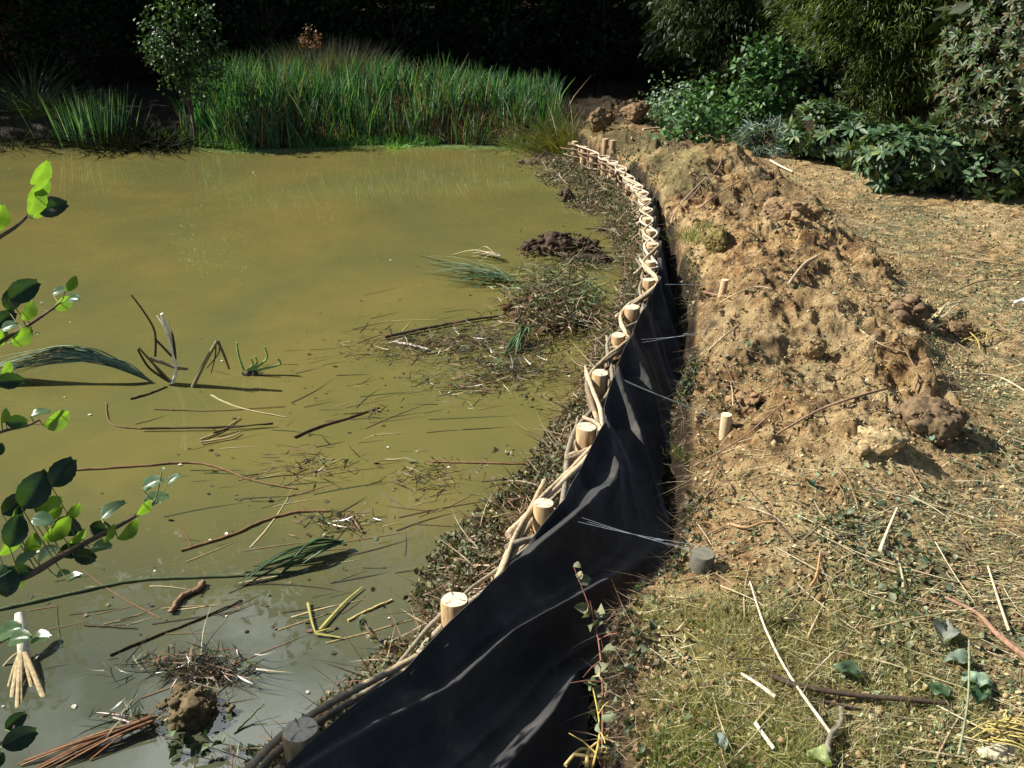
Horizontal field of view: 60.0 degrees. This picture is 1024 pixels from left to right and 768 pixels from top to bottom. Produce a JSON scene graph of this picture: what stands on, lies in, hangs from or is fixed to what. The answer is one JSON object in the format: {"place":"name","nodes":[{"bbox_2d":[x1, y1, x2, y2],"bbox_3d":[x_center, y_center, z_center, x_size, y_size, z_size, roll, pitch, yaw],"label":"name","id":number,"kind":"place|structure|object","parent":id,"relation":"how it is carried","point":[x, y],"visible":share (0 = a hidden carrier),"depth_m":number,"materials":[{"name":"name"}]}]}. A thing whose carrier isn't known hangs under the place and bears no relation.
{"place":"outdoors","nodes":[
{"label":"outdoors","id":0,"kind":"place"},
{"bbox_2d":[0,142,623,767],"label":"water","id":1,"kind":"structure","parent":0,"point":[202,250],"depth_m":5.96,"materials":[{"name":"liquid"}]},
{"bbox_2d":[3,612,44,707],"bbox_3d":[-2.009,1.120,3.606,0.128,0.159,0.436,-16,29,-30],"label":"cut reed stump","id":2,"kind":"object","parent":1,"relation":"on","point":[23,653],"visible":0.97,"depth_m":3.59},
{"bbox_2d":[0,345,152,381],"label":"bent cattail","id":3,"kind":"object","parent":1,"relation":"on","point":[65,353],"visible":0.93,"depth_m":6.10},
{"bbox_2d":[16,83,150,148],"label":"iris clump","id":4,"kind":"object","parent":1,"relation":"on","point":[79,120],"visible":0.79,"depth_m":14.55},
{"bbox_2d":[17,715,154,767],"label":"reed bundle","id":5,"kind":"object","parent":1,"relation":"on","point":[94,740],"visible":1,"depth_m":3.25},
{"bbox_2d":[0,570,298,610],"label":"floating reed","id":6,"kind":"object","parent":1,"relation":"on","point":[115,584],"visible":0.98,"depth_m":4.15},
{"bbox_2d":[131,295,187,384],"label":"broken reed clump","id":7,"kind":"object","parent":1,"relation":"in","point":[162,374],"visible":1,"depth_m":6.05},
{"bbox_2d":[109,599,241,655],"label":"floating reed","id":8,"kind":"object","parent":1,"relation":"on","point":[154,636],"visible":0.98,"depth_m":3.85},
{"bbox_2d":[77,461,296,488],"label":"floating reed","id":9,"kind":"object","parent":1,"relation":"on","point":[154,464],"visible":0.97,"depth_m":5.10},
{"bbox_2d":[169,579,205,612],"bbox_3d":[-1.487,0.967,4.045,0.058,0.028,0.237,11,27,22],"label":"floating root","id":10,"kind":"object","parent":1,"relation":"on","point":[185,594],"visible":1,"depth_m":4.05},
{"bbox_2d":[141,423,272,428],"bbox_3d":[-1.901,0.266,5.531,0.810,0.014,0.030,-2,25,-4],"label":"crossed stick","id":11,"kind":"object","parent":1,"relation":"on","point":[191,427],"visible":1,"depth_m":5.52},
{"bbox_2d":[191,339,229,387],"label":"folded reed","id":12,"kind":"object","parent":1,"relation":"on","point":[201,368],"visible":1,"depth_m":6.02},
{"bbox_2d":[165,727,260,758],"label":"leafy twig","id":13,"kind":"object","parent":1,"relation":"on","point":[197,749],"visible":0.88,"depth_m":3.22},
{"bbox_2d":[241,370,262,375],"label":"mud clod","id":14,"kind":"object","parent":1,"relation":"on","point":[251,373],"visible":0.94,"depth_m":6.28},
{"bbox_2d":[236,342,280,371],"bbox_3d":[-1.778,-0.189,6.242,0.304,0.225,0.018,0,25,0],"label":"sprouting rhizome","id":15,"kind":"object","parent":14,"relation":"on","point":[252,367],"visible":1,"depth_m":6.26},
{"bbox_2d":[181,509,330,551],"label":"floating reed","id":16,"kind":"object","parent":1,"relation":"on","point":[250,526],"visible":1,"depth_m":4.58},
{"bbox_2d":[233,538,345,587],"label":"green blades","id":17,"kind":"object","parent":1,"relation":"on","point":[300,554],"visible":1,"depth_m":4.26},
{"bbox_2d":[133,116,519,152],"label":"shore grass","id":18,"kind":"structure","parent":1,"relation":"on","point":[328,143],"depth_m":14.46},
{"bbox_2d":[0,153,661,739],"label":"floating debris","id":19,"kind":"object","parent":1,"relation":"on","point":[200,671],"visible":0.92,"depth_m":4.97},
{"bbox_2d":[306,586,362,637],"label":"bent yellow reed","id":20,"kind":"object","parent":1,"relation":"on","point":[322,626],"visible":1,"depth_m":3.90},
{"bbox_2d":[293,407,379,437],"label":"floating reed","id":21,"kind":"object","parent":1,"relation":"on","point":[319,426],"visible":1,"depth_m":5.59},
{"bbox_2d":[176,143,515,154],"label":"duckweed","id":22,"kind":"object","parent":1,"relation":"on","point":[333,147],"visible":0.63,"depth_m":14.35,"materials":[{"name":"green plant"}]},
{"bbox_2d":[384,315,503,338],"bbox_3d":[-0.536,-0.473,7.116,1.039,0.026,0.066,-12,28,-25],"label":"floating stick","id":23,"kind":"object","parent":1,"relation":"on","point":[431,327],"visible":0.94,"depth_m":7.09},
{"bbox_2d":[418,254,517,290],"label":"green blades","id":24,"kind":"object","parent":1,"relation":"on","point":[493,273],"visible":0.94,"depth_m":8.20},
{"bbox_2d":[429,460,518,464],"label":"floating reed","id":25,"kind":"object","parent":1,"relation":"on","point":[472,462],"visible":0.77,"depth_m":5.16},
{"bbox_2d":[501,323,530,360],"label":"green blades","id":26,"kind":"object","parent":1,"relation":"on","point":[518,339],"visible":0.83,"depth_m":6.68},
{"bbox_2d":[0,0,1023,767],"bbox_3d":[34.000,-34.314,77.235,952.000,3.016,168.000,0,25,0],"label":"ground","id":27,"kind":"structure","parent":0,"point":[146,90],"depth_m":5.21,"materials":[{"name":"soil"}]},
{"bbox_2d":[0,99,131,156],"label":"sedge clump","id":28,"kind":"object","parent":27,"relation":"on","point":[16,139],"visible":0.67,"depth_m":14.54,"materials":[{"name":"plant"}]},
{"bbox_2d":[0,45,133,112],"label":"pampas clump","id":29,"kind":"object","parent":27,"relation":"on","point":[25,100],"visible":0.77,"depth_m":15.94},
{"bbox_2d":[4,80,129,118],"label":"grass tussock","id":30,"kind":"object","parent":27,"relation":"on","point":[49,109],"depth_m":15.56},
{"bbox_2d":[0,0,166,87],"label":"understorey bush","id":31,"kind":"object","parent":27,"relation":"on","point":[37,29],"visible":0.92,"depth_m":18.78,"materials":[{"name":"green plant"}]},
{"bbox_2d":[0,160,180,766],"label":"alder tree","id":32,"kind":"object","parent":27,"relation":"on","point":[33,490],"visible":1,"depth_m":1.56,"materials":[{"name":"green plant"}]},
{"bbox_2d":[15,112,209,157],"bbox_3d":[-6.332,-4.161,14.914,3.523,0.848,3.496,10,27,20],"label":"bramble","id":33,"kind":"object","parent":27,"relation":"on","point":[118,134],"visible":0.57,"depth_m":14.28,"materials":[{"name":"plant"}]},
{"bbox_2d":[0,0,236,56],"bbox_3d":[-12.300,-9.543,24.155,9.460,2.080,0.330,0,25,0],"label":"tree","id":34,"kind":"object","parent":27,"relation":"on","point":[2,6],"depth_m":23.98,"materials":[{"name":"plant"}]},
{"bbox_2d":[39,111,257,159],"bbox_3d":[-5.741,-4.021,14.637,3.444,0.825,3.346,0,25,0],"label":"bramble","id":35,"kind":"object","parent":27,"relation":"on","point":[140,140],"visible":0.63,"depth_m":14.23,"materials":[{"name":"plant"}]},
{"bbox_2d":[95,0,262,79],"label":"understorey bush","id":36,"kind":"object","parent":27,"relation":"on","point":[136,10],"visible":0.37,"depth_m":19.59,"materials":[{"name":"green plant"}]},
{"bbox_2d":[133,0,229,146],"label":"alder","id":37,"kind":"object","parent":27,"relation":"on","point":[170,59],"visible":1,"depth_m":13.76,"materials":[{"name":"green plant"}]},
{"bbox_2d":[150,684,235,734],"bbox_3d":[-1.234,1.257,3.401,0.288,0.176,0.236,13,28,25],"label":"mud clod","id":38,"kind":"object","parent":27,"relation":"on","point":[191,708],"visible":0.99,"depth_m":3.36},
{"bbox_2d":[109,0,276,63],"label":"woodland tree","id":39,"kind":"object","parent":27,"relation":"on","point":[247,3],"visible":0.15,"depth_m":22.68,"materials":[{"name":"green plant"}]},
{"bbox_2d":[176,0,366,76],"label":"understorey bush","id":40,"kind":"object","parent":27,"relation":"on","point":[253,31],"visible":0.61,"depth_m":19.19,"materials":[{"name":"green plant"}]},
{"bbox_2d":[295,24,323,73],"bbox_3d":[-3.483,-5.408,15.540,0.494,1.683,0.442,0,25,0],"label":"dock seedhead","id":41,"kind":"object","parent":27,"relation":"on","point":[313,45],"visible":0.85,"depth_m":15.31,"materials":[{"name":"brown plant"}]},
{"bbox_2d":[227,34,423,92],"bbox_3d":[-3.691,-5.977,16.720,4.670,1.346,4.345,0,25,0],"label":"clump","id":42,"kind":"object","parent":27,"relation":"on","point":[332,54],"visible":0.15,"depth_m":16.52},
{"bbox_2d":[246,0,454,64],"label":"woodland tree","id":43,"kind":"object","parent":27,"relation":"on","point":[339,18],"visible":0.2,"depth_m":21.58,"materials":[{"name":"green plant"}]},
{"bbox_2d":[168,41,588,148],"bbox_3d":[-2.185,-4.971,15.107,7.072,1.676,3.719,0,25,0],"label":"reed bed","id":44,"kind":"object","parent":27,"relation":"on","point":[450,100],"visible":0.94,"depth_m":14.75,"materials":[{"name":"plant"}]},
{"bbox_2d":[311,0,484,80],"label":"understorey bush","id":45,"kind":"object","parent":27,"relation":"on","point":[351,31],"visible":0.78,"depth_m":18.59,"materials":[{"name":"green plant"}]},
{"bbox_2d":[192,144,665,767],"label":"brushwood","id":46,"kind":"object","parent":27,"relation":"on","point":[544,462],"visible":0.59,"depth_m":4.71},
{"bbox_2d":[355,613,383,645],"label":"leafy twig","id":47,"kind":"object","parent":46,"relation":"on","point":[362,622],"visible":1,"depth_m":3.65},
{"bbox_2d":[243,141,659,767],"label":"wattle fence","id":48,"kind":"object","parent":27,"relation":"on","point":[299,735],"visible":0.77,"depth_m":4.48,"materials":[{"name":"brown wood"}]},
{"bbox_2d":[284,178,681,767],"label":"fabric sheet","id":49,"kind":"object","parent":48,"relation":"on","point":[490,685],"visible":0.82,"depth_m":3.54,"materials":[{"name":"fabric"}]},
{"bbox_2d":[384,0,543,63],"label":"woodland tree","id":50,"kind":"object","parent":27,"relation":"on","point":[469,54],"visible":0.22,"depth_m":22.89,"materials":[{"name":"green plant"}]},
{"bbox_2d":[428,0,594,84],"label":"understorey bush","id":51,"kind":"object","parent":27,"relation":"on","point":[503,30],"visible":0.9,"depth_m":18.87,"materials":[{"name":"green plant"}]},
{"bbox_2d":[472,126,565,155],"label":"weed clump","id":52,"kind":"object","parent":27,"relation":"on","point":[512,139],"visible":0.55,"depth_m":14.28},
{"bbox_2d":[496,289,601,334],"bbox_3d":[0.311,-0.578,7.393,0.895,0.380,0.928,0,25,0],"label":"mud heap","id":53,"kind":"object","parent":27,"relation":"on","point":[506,308],"visible":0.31,"depth_m":7.22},
{"bbox_2d":[473,154,626,356],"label":"cut vegetation","id":54,"kind":"object","parent":53,"relation":"on","point":[557,286],"visible":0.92,"depth_m":7.35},
{"bbox_2d":[515,231,609,259],"bbox_3d":[0.516,-1.356,9.040,0.977,0.418,0.623,0,25,0],"label":"mud heap","id":55,"kind":"object","parent":27,"relation":"on","point":[556,239],"visible":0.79,"depth_m":8.91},
{"bbox_2d":[460,92,666,166],"bbox_3d":[0.844,-3.909,13.936,3.939,1.420,3.723,-13,28,-25],"label":"grass tussock","id":56,"kind":"object","parent":27,"relation":"on","point":[569,135],"depth_m":13.73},
{"bbox_2d":[556,187,574,201],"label":"mud clod","id":57,"kind":"object","parent":27,"relation":"on","point":[566,193],"visible":0.88,"depth_m":10.98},
{"bbox_2d":[564,735,607,767],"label":"yellow root","id":58,"kind":"object","parent":27,"relation":"on","point":[586,756],"visible":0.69,"depth_m":3.06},
{"bbox_2d":[562,253,617,264],"bbox_3d":[0.763,-1.226,8.745,0.589,0.136,0.285,0,25,0],"label":"mud heap","id":59,"kind":"object","parent":27,"relation":"on","point":[604,260],"visible":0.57,"depth_m":8.68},
{"bbox_2d":[569,677,613,767],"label":"yellow sucker","id":60,"kind":"object","parent":27,"relation":"on","point":[607,718],"visible":0.93,"depth_m":3.06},
{"bbox_2d":[572,561,620,767],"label":"plant","id":61,"kind":"object","parent":27,"relation":"on","point":[582,607],"visible":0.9,"depth_m":3.20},
{"bbox_2d":[583,107,619,132],"bbox_3d":[1.312,-3.879,13.015,0.537,0.371,0.461,0,25,0],"label":"soil boulder","id":62,"kind":"object","parent":27,"relation":"on","point":[599,116],"visible":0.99,"depth_m":12.91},
{"bbox_2d":[613,99,657,121],"bbox_3d":[1.883,-4.197,13.572,0.717,0.297,0.534,0,25,0],"label":"soil boulder","id":63,"kind":"object","parent":27,"relation":"on","point":[637,111],"visible":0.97,"depth_m":13.41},
{"bbox_2d":[569,144,731,767],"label":"root fringe","id":64,"kind":"object","parent":27,"relation":"hanging from","point":[645,588],"visible":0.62,"depth_m":3.55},
{"bbox_2d":[606,1,726,74],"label":"understorey bush","id":65,"kind":"object","parent":27,"relation":"on","point":[644,62],"visible":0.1,"depth_m":21.90,"materials":[{"name":"green plant"}]},
{"bbox_2d":[635,70,709,129],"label":"laurel bush","id":66,"kind":"object","parent":27,"relation":"on","point":[662,108],"visible":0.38,"depth_m":14.19,"materials":[{"name":"green plant"}]},
{"bbox_2d":[661,214,723,467],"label":"lip grass","id":67,"kind":"structure","parent":27,"relation":"on","point":[693,241],"depth_m":7.43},
{"bbox_2d":[641,87,744,145],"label":"laurel bush","id":68,"kind":"object","parent":27,"relation":"on","point":[682,125],"visible":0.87,"depth_m":11.83,"materials":[{"name":"green plant"}]},
{"bbox_2d":[688,547,714,575],"bbox_3d":[0.754,0.742,3.553,0.109,0.155,0.092,0,25,0],"label":"stake","id":69,"kind":"object","parent":27,"relation":"on","point":[702,559],"visible":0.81,"depth_m":3.51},
{"bbox_2d":[660,65,768,133],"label":"laurel bush","id":70,"kind":"object","parent":27,"relation":"on","point":[720,99],"visible":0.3,"depth_m":13.43,"materials":[{"name":"green plant"}]},
{"bbox_2d":[697,225,733,254],"bbox_3d":[1.635,-1.133,7.078,0.321,0.272,0.305,22,33,39],"label":"turf hump","id":71,"kind":"object","parent":27,"relation":"on","point":[716,241],"visible":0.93,"depth_m":6.99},
{"bbox_2d":[712,731,728,750],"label":"fallen leaf","id":72,"kind":"object","parent":27,"relation":"on","point":[722,741],"visible":0.98,"depth_m":2.72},
{"bbox_2d":[719,412,731,439],"bbox_3d":[1.093,0.245,4.553,0.056,0.200,0.055,0,25,0],"label":"stake","id":73,"kind":"object","parent":27,"relation":"on","point":[725,424],"visible":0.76,"depth_m":4.52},
{"bbox_2d":[622,0,832,97],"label":"yew tree","id":74,"kind":"object","parent":27,"relation":"on","point":[729,22],"visible":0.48,"depth_m":16.28,"materials":[{"name":"green plant"}]},
{"bbox_2d":[455,131,1023,767],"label":"straw","id":75,"kind":"object","parent":27,"relation":"on","point":[697,659],"depth_m":3.46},
{"bbox_2d":[725,387,764,411],"bbox_3d":[1.284,0.093,4.851,0.238,0.150,0.230,0,25,0],"label":"soil boulder","id":76,"kind":"object","parent":27,"relation":"on","point":[749,396],"visible":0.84,"depth_m":4.81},
{"bbox_2d":[693,380,812,466],"bbox_3d":[1.300,0.189,4.557,1.120,0.124,0.090,-23,33,-39],"label":"twig","id":77,"kind":"object","parent":27,"relation":"on","point":[745,435],"visible":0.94,"depth_m":4.39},
{"bbox_2d":[723,115,790,157],"bbox_3d":[3.257,-3.178,11.628,0.896,0.714,0.934,-12,28,-25],"label":"blue conifer","id":78,"kind":"object","parent":27,"relation":"on","point":[747,139],"visible":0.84,"depth_m":11.56,"materials":[{"name":"green plant"}]},
{"bbox_2d":[710,31,824,142],"bbox_3d":[3.496,-4.013,12.428,1.368,1.762,1.592,-16,30,-31],"label":"laurel bush","id":79,"kind":"object","parent":27,"relation":"on","point":[762,102],"visible":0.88,"depth_m":12.08,"materials":[{"name":"green plant"}]},
{"bbox_2d":[753,196,828,223],"bbox_3d":[2.265,-1.394,7.293,0.598,0.300,0.496,0,25,0],"label":"soil boulder","id":80,"kind":"object","parent":27,"relation":"on","point":[777,209],"visible":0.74,"depth_m":7.20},
{"bbox_2d":[749,581,834,737],"bbox_3d":[0.938,0.925,3.079,0.046,0.030,0.764,-2,25,-5],"label":"dry stalk","id":81,"kind":"object","parent":27,"relation":"on","point":[800,690],"visible":0.93,"depth_m":3.00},
{"bbox_2d":[572,117,1023,767],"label":"soil crumbs","id":82,"kind":"object","parent":27,"relation":"on","point":[874,633],"visible":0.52,"depth_m":3.97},
{"bbox_2d":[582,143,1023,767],"bbox_3d":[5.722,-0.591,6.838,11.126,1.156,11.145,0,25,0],"label":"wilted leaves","id":83,"kind":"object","parent":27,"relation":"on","point":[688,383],"visible":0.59,"depth_m":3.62,"materials":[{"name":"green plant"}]},
{"bbox_2d":[583,123,1023,767],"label":"leaf litter","id":84,"kind":"object","parent":27,"relation":"on","point":[891,659],"visible":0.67,"depth_m":3.54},
{"bbox_2d":[799,336,827,359],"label":"soil boulder","id":85,"kind":"object","parent":27,"relation":"on","point":[815,348],"visible":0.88,"depth_m":5.22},
{"bbox_2d":[779,96,854,159],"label":"rhododendron","id":86,"kind":"object","parent":27,"relation":"on","point":[797,139],"visible":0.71,"depth_m":11.03,"materials":[{"name":"green plant"}]},
{"bbox_2d":[806,744,831,767],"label":"fallen leaf","id":87,"kind":"object","parent":27,"relation":"on","point":[817,751],"visible":0.99,"depth_m":2.66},
{"bbox_2d":[776,387,886,434],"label":"forked branch","id":88,"kind":"object","parent":27,"relation":"on","point":[838,402],"visible":1,"depth_m":4.49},
{"bbox_2d":[825,706,844,756],"bbox_3d":[1.013,1.080,2.775,0.031,0.048,0.242,14,29,28],"label":"hooked root","id":89,"kind":"object","parent":27,"relation":"on","point":[834,731],"visible":0.89,"depth_m":2.75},
{"bbox_2d":[659,151,1023,767],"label":"twigs","id":90,"kind":"object","parent":27,"relation":"on","point":[864,675],"visible":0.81,"depth_m":3.64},
{"bbox_2d":[802,107,886,170],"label":"rhododendron","id":91,"kind":"object","parent":27,"relation":"on","point":[828,134],"visible":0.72,"depth_m":10.72,"materials":[{"name":"green plant"}]},
{"bbox_2d":[833,659,862,679],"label":"fallen leaf","id":92,"kind":"object","parent":27,"relation":"on","point":[844,666],"visible":1,"depth_m":3.02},
{"bbox_2d":[768,672,946,705],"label":"dark branch","id":93,"kind":"object","parent":27,"relation":"on","point":[776,677],"visible":0.99,"depth_m":2.91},
{"bbox_2d":[716,205,1023,767],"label":"cut stems","id":94,"kind":"object","parent":27,"relation":"on","point":[876,659],"visible":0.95,"depth_m":3.40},
{"bbox_2d":[755,0,994,128],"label":"cypress tree","id":95,"kind":"object","parent":27,"relation":"on","point":[881,49],"visible":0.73,"depth_m":12.20,"materials":[{"name":"green plant"}]},
{"bbox_2d":[844,425,913,460],"bbox_3d":[1.742,0.285,4.199,0.307,0.178,0.269,0,25,0],"label":"soil boulder","id":96,"kind":"object","parent":27,"relation":"on","point":[887,441],"visible":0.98,"depth_m":4.16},
{"bbox_2d":[839,112,952,194],"bbox_3d":[4.203,-2.417,9.679,1.097,0.991,1.172,0,25,0],"label":"rhododendron","id":97,"kind":"object","parent":27,"relation":"on","point":[880,148],"visible":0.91,"depth_m":9.44,"materials":[{"name":"green plant"}]},
{"bbox_2d":[877,293,942,324],"bbox_3d":[2.563,-0.485,5.820,0.476,0.258,0.391,0,25,0],"label":"soil boulder","id":98,"kind":"object","parent":27,"relation":"on","point":[912,308],"visible":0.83,"depth_m":5.71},
{"bbox_2d":[894,394,972,446],"bbox_3d":[2.111,0.189,4.436,0.412,0.262,0.350,0,25,0],"label":"soil boulder","id":99,"kind":"object","parent":27,"relation":"on","point":[944,421],"visible":0.96,"depth_m":4.36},
{"bbox_2d":[925,681,949,697],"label":"fallen leaf","id":100,"kind":"object","parent":27,"relation":"on","point":[936,690],"visible":1,"depth_m":2.95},
{"bbox_2d":[888,121,990,194],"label":"rhododendron","id":101,"kind":"object","parent":27,"relation":"on","point":[956,162],"visible":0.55,"depth_m":9.32,"materials":[{"name":"green plant"}]},
{"bbox_2d":[928,301,959,329],"bbox_3d":[2.921,-0.483,6.043,0.138,0.062,0.730,23,33,40],"label":"straw bundle","id":102,"kind":"object","parent":27,"relation":"on","point":[945,312],"visible":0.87,"depth_m":6.04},
{"bbox_2d":[933,618,960,645],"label":"fallen leaf","id":103,"kind":"object","parent":27,"relation":"on","point":[950,632],"visible":1,"depth_m":3.20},
{"bbox_2d":[941,648,972,663],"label":"fallen leaf","id":104,"kind":"object","parent":27,"relation":"on","point":[961,655],"visible":0.95,"depth_m":3.09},
{"bbox_2d":[957,639,969,754],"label":"thin stem","id":105,"kind":"object","parent":27,"relation":"on","point":[964,723],"visible":1,"depth_m":2.73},
{"bbox_2d":[945,319,983,339],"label":"soil boulder","id":106,"kind":"object","parent":27,"relation":"on","point":[961,328],"visible":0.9,"depth_m":5.86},
{"bbox_2d":[923,0,1023,187],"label":"tall rhododendron","id":107,"kind":"object","parent":27,"relation":"on","point":[987,41],"visible":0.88,"depth_m":8.90,"materials":[{"name":"green plant"}]},
{"bbox_2d":[963,679,990,704],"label":"fallen leaf","id":108,"kind":"object","parent":27,"relation":"on","point":[979,698],"visible":0.88,"depth_m":2.92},
{"bbox_2d":[961,670,992,686],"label":"fallen leaf","id":109,"kind":"object","parent":27,"relation":"on","point":[981,678],"visible":0.92,"depth_m":2.99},
{"bbox_2d":[945,596,1023,658],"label":"red branch","id":110,"kind":"object","parent":27,"relation":"on","point":[1012,646],"visible":1,"depth_m":3.21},
{"bbox_2d":[948,142,1023,203],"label":"rhododendron","id":111,"kind":"object","parent":27,"relation":"on","point":[980,186],"visible":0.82,"depth_m":9.10,"materials":[{"name":"green plant"}]},
{"bbox_2d":[968,711,1023,749],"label":"yellow fibres","id":112,"kind":"object","parent":27,"relation":"on","point":[997,724],"visible":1,"depth_m":2.77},
{"bbox_2d":[976,743,1020,763],"bbox_3d":[1.505,1.146,2.748,0.165,0.039,0.079,0,25,0],"label":"pale slab","id":113,"kind":"object","parent":27,"relation":"on","point":[989,752],"depth_m":2.74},
{"bbox_2d":[987,565,1010,631],"bbox_3d":[1.861,0.817,3.400,0.013,0.025,0.381,6,26,13],"label":"long straw","id":114,"kind":"object","parent":27,"relation":"on","point":[1001,608],"visible":1,"depth_m":3.36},
{"bbox_2d":[622,547,1023,767],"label":"grass","id":115,"kind":"structure","parent":0,"point":[725,710],"depth_m":2.94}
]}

